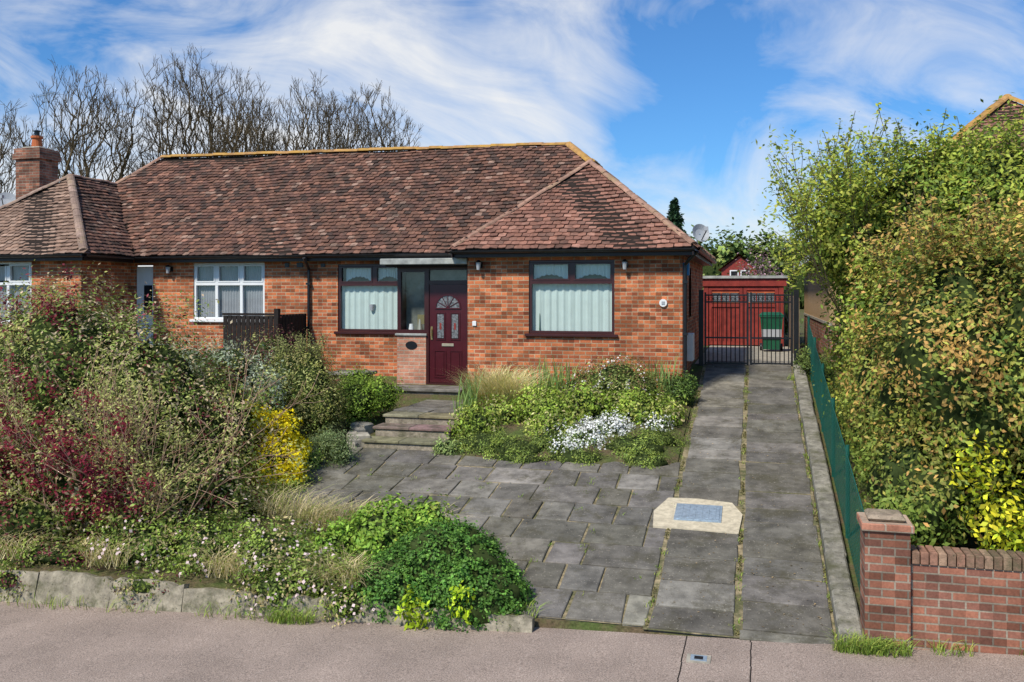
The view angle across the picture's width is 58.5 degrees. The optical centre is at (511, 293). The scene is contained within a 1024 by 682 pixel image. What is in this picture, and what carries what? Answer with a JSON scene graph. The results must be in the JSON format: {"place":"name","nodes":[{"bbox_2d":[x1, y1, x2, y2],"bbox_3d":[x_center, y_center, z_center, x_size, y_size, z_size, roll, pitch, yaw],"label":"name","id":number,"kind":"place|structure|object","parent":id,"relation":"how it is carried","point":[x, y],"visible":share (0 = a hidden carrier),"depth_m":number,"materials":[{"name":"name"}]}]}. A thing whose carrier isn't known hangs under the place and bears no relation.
{"place":"outdoors","nodes":[
{"label":"outdoors","id":0,"kind":"place"},
{"bbox_2d":[240,445,680,626],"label":"patio paving","id":1,"kind":"structure","parent":0,"point":[563,572],"depth_m":12.41,"materials":[{"name":"grey stone"}]},
{"bbox_2d":[453,384,691,466],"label":"flower bed soil","id":2,"kind":"structure","parent":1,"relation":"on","point":[512,428],"depth_m":15.00,"materials":[{"name":"brown soil"}]},
{"bbox_2d":[430,434,463,455],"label":"succulent clump","id":3,"kind":"object","parent":2,"relation":"on","point":[447,449],"visible":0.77,"depth_m":14.77,"materials":[{"name":"green plant"}]},
{"bbox_2d":[444,361,555,409],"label":"ornamental grass clump","id":4,"kind":"object","parent":2,"relation":"on","point":[501,382],"visible":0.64,"depth_m":16.55,"materials":[{"name":"beige plant"}]},
{"bbox_2d":[452,354,680,415],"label":"iris leaves","id":5,"kind":"object","parent":2,"relation":"on","point":[468,395],"visible":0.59,"depth_m":17.05,"materials":[{"name":"green plant"}]},
{"bbox_2d":[444,373,690,442],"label":"leafy perennials","id":6,"kind":"object","parent":2,"relation":"on","point":[538,407],"visible":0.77,"depth_m":15.72,"materials":[{"name":"green plant"}]},
{"bbox_2d":[451,424,689,468],"bbox_3d":[0.840,2.512,14.870,3.999,0.805,1.897,0,0,15],"label":"cushion plant","id":7,"kind":"object","parent":2,"relation":"on","point":[644,448],"visible":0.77,"depth_m":14.48,"materials":[{"name":"green plant"}]},
{"bbox_2d":[542,407,635,452],"bbox_3d":[1.310,2.349,15.029,1.921,0.906,1.214,0,0,-25],"label":"white alyssum","id":8,"kind":"object","parent":2,"relation":"on","point":[588,435],"visible":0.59,"depth_m":14.87,"materials":[{"name":"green plant"}]},
{"bbox_2d":[558,350,671,402],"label":"white flowering shrub","id":9,"kind":"object","parent":2,"relation":"on","point":[610,375],"visible":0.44,"depth_m":16.73,"materials":[{"name":"green plant"}]},
{"bbox_2d":[636,411,673,431],"bbox_3d":[2.400,2.266,15.516,0.670,0.638,0.759,0,0,-12],"label":"white alyssum","id":10,"kind":"object","parent":2,"relation":"on","point":[657,422],"visible":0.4,"depth_m":15.36,"materials":[{"name":"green plant"}]},
{"bbox_2d":[657,368,702,405],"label":"dark green bush","id":11,"kind":"object","parent":2,"relation":"on","point":[684,386],"visible":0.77,"depth_m":16.90,"materials":[{"name":"green plant"}]},
{"bbox_2d":[0,601,1023,681],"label":"pavement","id":12,"kind":"structure","parent":0,"point":[43,643],"depth_m":8.86,"materials":[{"name":"concrete"}]},
{"bbox_2d":[0,373,1023,657],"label":"grass tufts","id":13,"kind":"object","parent":12,"relation":"on","point":[854,643],"visible":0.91,"depth_m":8.60,"materials":[{"name":"green plant"}]},
{"bbox_2d":[686,653,710,663],"bbox_3d":[1.742,3.412,8.529,0.220,0.037,0.180,0,0,15],"label":"water stopcock cover","id":14,"kind":"object","parent":12,"relation":"on","point":[697,658],"visible":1,"depth_m":8.50,"materials":[{"name":"concrete"}]},
{"bbox_2d":[0,309,1023,638],"bbox_3d":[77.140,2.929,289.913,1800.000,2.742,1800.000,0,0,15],"label":"ground","id":15,"kind":"structure","parent":0,"point":[374,419],"depth_m":11.29,"materials":[{"name":"soil"}]},
{"bbox_2d":[0,99,71,194],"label":"bare tree","id":16,"kind":"object","parent":15,"relation":"on","point":[2,146],"visible":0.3,"depth_m":38.75,"materials":[{"name":"brown plant"}]},
{"bbox_2d":[0,525,177,608],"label":"ground ivy","id":17,"kind":"object","parent":15,"relation":"on","point":[34,553],"visible":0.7,"depth_m":11.21,"materials":[{"name":"green plant"}]},
{"bbox_2d":[32,56,162,182],"bbox_3d":[-17.880,-4.129,39.524,6.462,11.913,5.618,0,0,15],"label":"bare tree","id":18,"kind":"object","parent":15,"relation":"on","point":[72,143],"visible":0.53,"depth_m":39.05,"materials":[{"name":"brown plant"}]},
{"bbox_2d":[0,260,335,560],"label":"mixed shrubbery","id":19,"kind":"object","parent":15,"relation":"on","point":[164,426],"visible":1,"depth_m":12.37,"materials":[{"name":"green plant"}]},
{"bbox_2d":[129,43,259,169],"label":"bare tree","id":20,"kind":"object","parent":15,"relation":"on","point":[211,134],"visible":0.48,"depth_m":41.53,"materials":[{"name":"brown plant"}]},
{"bbox_2d":[64,498,374,627],"bbox_3d":[-3.435,3.171,11.049,4.423,1.216,1.877,0,0,15],"label":"pink flowering groundcover","id":21,"kind":"object","parent":15,"relation":"on","point":[274,587],"visible":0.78,"depth_m":10.84,"materials":[{"name":"green plant"}]},
{"bbox_2d":[151,333,305,417],"bbox_3d":[-4.824,1.584,15.159,2.624,1.989,1.921,0,0,15],"label":"grey leaved shrub","id":22,"kind":"object","parent":15,"relation":"on","point":[230,355],"visible":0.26,"depth_m":14.92,"materials":[{"name":"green plant"}]},
{"bbox_2d":[0,480,483,590],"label":"dry ornamental grass","id":23,"kind":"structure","parent":15,"relation":"on","point":[309,517],"depth_m":11.17,"materials":[{"name":"beige plant"}]},
{"bbox_2d":[201,70,296,156],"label":"bare tree","id":24,"kind":"object","parent":15,"relation":"on","point":[248,131],"visible":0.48,"depth_m":40.01,"materials":[{"name":"brown plant"}]},
{"bbox_2d":[229,93,291,155],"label":"bare tree","id":25,"kind":"object","parent":15,"relation":"on","point":[274,136],"visible":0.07,"depth_m":44.61,"materials":[{"name":"brown plant"}]},
{"bbox_2d":[222,309,306,360],"bbox_3d":[-5.462,1.210,20.250,1.370,1.780,1.330,0,0,15],"label":"timber fence","id":26,"kind":"object","parent":15,"relation":"on","point":[238,326],"visible":0.49,"depth_m":19.72,"materials":[{"name":"brown wood"}]},
{"bbox_2d":[0,569,534,632],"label":"retaining wall","id":27,"kind":"structure","parent":15,"relation":"on","point":[92,589],"depth_m":10.49,"materials":[{"name":"concrete"}]},
{"bbox_2d":[214,436,329,522],"bbox_3d":[-3.496,2.829,13.846,1.418,1.060,3.325,0,0,15],"label":"creeping groundcover","id":28,"kind":"object","parent":15,"relation":"on","point":[314,461],"visible":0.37,"depth_m":13.30,"materials":[{"name":"green plant"}]},
{"bbox_2d":[240,400,312,490],"bbox_3d":[-3.662,2.372,14.008,1.445,1.524,1.413,0,0,15],"label":"yellow flowering shrub","id":29,"kind":"object","parent":15,"relation":"on","point":[288,433],"visible":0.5,"depth_m":13.76,"materials":[{"name":"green plant"}]},
{"bbox_2d":[234,316,321,378],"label":"purple leaved shrub","id":30,"kind":"object","parent":15,"relation":"on","point":[266,344],"visible":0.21,"depth_m":16.70,"materials":[{"name":"green plant"}]},
{"bbox_2d":[258,328,358,438],"bbox_3d":[-3.591,1.646,15.939,1.916,2.112,1.543,0,0,15],"label":"rounded shrub","id":31,"kind":"object","parent":15,"relation":"on","point":[320,414],"visible":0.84,"depth_m":15.65,"materials":[{"name":"green plant"}]},
{"bbox_2d":[269,70,369,154],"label":"bare tree","id":32,"kind":"object","parent":15,"relation":"on","point":[326,113],"visible":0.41,"depth_m":41.19,"materials":[{"name":"brown plant"}]},
{"bbox_2d":[306,421,360,469],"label":"lavender","id":33,"kind":"object","parent":15,"relation":"on","point":[337,448],"visible":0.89,"depth_m":14.53,"materials":[{"name":"green plant"}]},
{"bbox_2d":[329,370,376,389],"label":"garden wall","id":34,"kind":"structure","parent":15,"relation":"on","point":[370,373],"depth_m":18.12,"materials":[{"name":"stone"}]},
{"bbox_2d":[0,91,716,387],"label":"semi detached bungalow","id":35,"kind":"object","parent":15,"relation":"on","point":[420,265],"visible":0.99,"depth_m":20.66,"materials":[{"name":"orange brick"}]},
{"bbox_2d":[0,262,30,323],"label":"neighbour bay window frame","id":36,"kind":"structure","parent":35,"relation":"in","point":[8,265],"depth_m":20.87,"materials":[{"name":"white plastic"}]},
{"bbox_2d":[137,266,152,347],"bbox_3d":[-8.798,0.575,22.002,0.500,2.450,0.080,0,0,15],"label":"neighbour door","id":37,"kind":"structure","parent":35,"relation":"in","point":[144,274],"depth_m":21.97,"materials":[{"name":"white plastic"}]},
{"bbox_2d":[189,262,264,322],"bbox_3d":[-6.602,-0.025,21.332,2.010,1.390,0.155,0,0,15],"label":"neighbour window frame","id":38,"kind":"structure","parent":35,"relation":"in","point":[241,281],"depth_m":21.40,"materials":[{"name":"white plastic"}]},
{"bbox_2d":[334,264,396,334],"bbox_3d":[-3.176,0.125,20.421,1.680,1.570,0.155,0,0,15],"label":"front window frame","id":39,"kind":"structure","parent":35,"relation":"in","point":[374,281],"depth_m":20.47,"materials":[{"name":"red plastic"}]},
{"bbox_2d":[343,268,396,280],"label":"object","id":40,"kind":"structure","parent":35,"relation":"in","point":[360,278],"depth_m":20.80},
{"bbox_2d":[429,284,466,382],"bbox_3d":[-1.356,0.845,19.328,0.830,2.080,0.112,0,0,15],"label":"front door","id":41,"kind":"structure","parent":35,"relation":"in","point":[447,302],"depth_m":19.33,"materials":[{"name":"red wood"}]},
{"bbox_2d":[525,260,617,337],"bbox_3d":[1.178,0.095,18.176,1.870,1.530,0.155,0,0,15],"label":"bay window frame","id":42,"kind":"structure","parent":35,"relation":"in","point":[571,279],"depth_m":18.18,"materials":[{"name":"red plastic"}]},
{"bbox_2d":[536,274,607,278],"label":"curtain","id":43,"kind":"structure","parent":35,"relation":"in","point":[551,276],"depth_m":18.43,"materials":[{"name":"white fabric"}]},
{"bbox_2d":[689,275,689,316],"bbox_3d":[3.762,-0.025,19.643,0.070,1.050,0.700,0,0,15],"label":"side window","id":44,"kind":"structure","parent":35,"relation":"in","point":[689,275],"depth_m":19.85,"materials":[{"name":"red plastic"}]},
{"bbox_2d":[346,421,373,447],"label":"rockery stones","id":45,"kind":"object","parent":15,"relation":"on","point":[364,430],"visible":0.55,"depth_m":15.81,"materials":[{"name":"stone"}]},
{"bbox_2d":[329,363,409,427],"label":"green shrub","id":46,"kind":"object","parent":15,"relation":"on","point":[372,395],"visible":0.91,"depth_m":16.56,"materials":[{"name":"green plant"}]},
{"bbox_2d":[323,78,423,151],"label":"bare tree","id":47,"kind":"object","parent":15,"relation":"on","point":[374,131],"visible":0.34,"depth_m":41.17,"materials":[{"name":"brown plant"}]},
{"bbox_2d":[300,488,459,565],"bbox_3d":[-1.505,2.919,10.923,2.013,1.096,1.174,0,0,-9],"label":"fresh green shrub","id":48,"kind":"object","parent":15,"relation":"on","point":[377,530],"visible":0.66,"depth_m":10.79,"materials":[{"name":"green plant"}]},
{"bbox_2d":[361,384,466,450],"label":"garden steps","id":49,"kind":"structure","parent":15,"relation":"on","point":[423,425],"depth_m":15.89,"materials":[{"name":"grey stone"}]},
{"bbox_2d":[395,580,475,630],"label":"bright leaf sprigs","id":50,"kind":"object","parent":15,"relation":"on","point":[418,620],"visible":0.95,"depth_m":9.57,"materials":[{"name":"green plant"}]},
{"bbox_2d":[353,516,537,633],"bbox_3d":[-0.693,3.240,10.226,2.206,1.484,1.517,0,0,15],"label":"clipped evergreen mound","id":51,"kind":"object","parent":15,"relation":"on","point":[434,562],"visible":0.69,"depth_m":9.83,"materials":[{"name":"green plant"}]},
{"bbox_2d":[666,197,690,235],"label":"conifer tree","id":52,"kind":"object","parent":15,"relation":"on","point":[674,217],"visible":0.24,"depth_m":44.88,"materials":[{"name":"green plant"}]},
{"bbox_2d":[703,275,787,346],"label":"garage","id":53,"kind":"structure","parent":15,"relation":"on","point":[769,284],"depth_m":27.08,"materials":[{"name":"red wood"}]},
{"bbox_2d":[709,287,777,344],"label":"garage doors","id":54,"kind":"structure","parent":53,"relation":"in","point":[712,290],"depth_m":27.13,"materials":[{"name":"red wood"}]},
{"bbox_2d":[688,217,811,308],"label":"distant trees","id":55,"kind":"object","parent":15,"relation":"on","point":[723,255],"visible":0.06,"depth_m":93.40,"materials":[{"name":"green plant"}]},
{"bbox_2d":[711,271,803,334],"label":"garden hedge","id":56,"kind":"object","parent":15,"relation":"on","point":[786,313],"visible":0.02,"depth_m":34.35,"materials":[{"name":"green plant"}]},
{"bbox_2d":[735,243,791,326],"bbox_3d":[8.366,-0.069,31.802,2.331,3.386,3.116,0,0,-36],"label":"cherry tree","id":57,"kind":"object","parent":15,"relation":"on","point":[751,273],"visible":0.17,"depth_m":31.95,"materials":[{"name":"green plant"}]},
{"bbox_2d":[790,345,849,435],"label":"climbing weeds","id":58,"kind":"object","parent":15,"relation":"on","point":[804,362],"visible":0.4,"depth_m":17.39,"materials":[{"name":"green plant"}]},
{"bbox_2d":[793,364,863,643],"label":"driveway kerb","id":59,"kind":"structure","parent":15,"relation":"on","point":[844,606],"depth_m":11.17,"materials":[{"name":"grey concrete"}]},
{"bbox_2d":[807,316,863,590],"bbox_3d":[4.909,1.986,14.215,0.053,3.012,10.604,0,0,15],"label":"green fence","id":60,"kind":"object","parent":15,"relation":"on","point":[818,386],"visible":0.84,"depth_m":12.44,"materials":[{"name":"metal"}]},
{"bbox_2d":[756,92,1023,455],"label":"yellow green tree","id":61,"kind":"object","parent":15,"relation":"on","point":[843,211],"visible":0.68,"depth_m":13.30,"materials":[{"name":"green plant"}]},
{"bbox_2d":[793,94,1023,372],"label":"neighbour bungalow","id":62,"kind":"object","parent":15,"relation":"on","point":[812,308],"visible":0.1,"depth_m":21.51,"materials":[{"name":"brick"}]},
{"bbox_2d":[830,169,1023,558],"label":"mixed hedge","id":63,"kind":"object","parent":15,"relation":"on","point":[941,364],"visible":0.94,"depth_m":9.96,"materials":[{"name":"green plant"}]},
{"bbox_2d":[857,508,1023,654],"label":"brick garden wall","id":64,"kind":"structure","parent":15,"relation":"on","point":[925,594],"depth_m":8.54,"materials":[{"name":"red brick"}]},
{"bbox_2d":[945,428,1023,551],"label":"golden privet shrub","id":65,"kind":"object","parent":15,"relation":"on","point":[998,528],"visible":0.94,"depth_m":9.01,"materials":[{"name":"yellow plant"}]},
{"bbox_2d":[0,0,1023,266],"label":"sky","id":66,"kind":"structure","parent":0,"point":[672,98],"materials":[{"name":"blue"}]},
{"bbox_2d":[719,254,758,275],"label":"distant house","id":67,"kind":"structure","parent":0,"point":[730,267],"depth_m":79.69,"materials":[{"name":"brick"}]},
{"bbox_2d":[643,360,836,643],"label":"driveway","id":68,"kind":"structure","parent":0,"point":[783,517],"depth_m":11.34,"materials":[{"name":"grey concrete"}]},
{"bbox_2d":[203,370,836,638],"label":"paving weeds","id":69,"kind":"object","parent":68,"relation":"on","point":[678,487],"visible":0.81,"depth_m":12.26,"materials":[{"name":"green plant"}]},
{"bbox_2d":[320,409,822,633],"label":"leaf litter","id":70,"kind":"object","parent":68,"relation":"on","point":[725,533],"visible":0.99,"depth_m":11.00,"materials":[{"name":"brown plant"}]},
{"bbox_2d":[653,497,742,533],"bbox_3d":[2.426,2.913,11.958,1.140,0.236,1.040,0,0,15],"label":"manhole cover","id":71,"kind":"object","parent":68,"relation":"on","point":[696,514],"visible":0.98,"depth_m":11.86,"materials":[{"name":"concrete"}]},
{"bbox_2d":[645,369,831,634],"bbox_3d":[3.614,2.498,14.205,1.925,1.772,10.730,0,0,15],"label":"moss","id":72,"kind":"object","parent":68,"relation":"on","point":[740,535],"visible":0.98,"depth_m":11.90,"materials":[{"name":"green plant"}]},
{"bbox_2d":[699,290,798,365],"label":"iron gate","id":73,"kind":"structure","parent":68,"relation":"on","point":[702,326],"depth_m":19.83,"materials":[{"name":"black metal"}]},
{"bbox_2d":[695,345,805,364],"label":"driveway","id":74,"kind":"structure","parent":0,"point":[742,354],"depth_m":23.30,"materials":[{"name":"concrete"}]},
{"bbox_2d":[759,312,783,350],"bbox_3d":[6.996,1.025,24.659,0.640,1.049,0.818,0,0,15],"label":"wheelie bin","id":75,"kind":"object","parent":74,"relation":"on","point":[769,329],"visible":0.6,"depth_m":24.32,"materials":[{"name":"green plastic"}]},
{"bbox_2d":[789,296,793,353],"bbox_3d":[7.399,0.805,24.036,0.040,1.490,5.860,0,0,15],"label":"gate post","id":76,"kind":"object","parent":74,"relation":"on","point":[790,323],"visible":0.31,"depth_m":25.51,"materials":[{"name":"black metal"}]}
]}

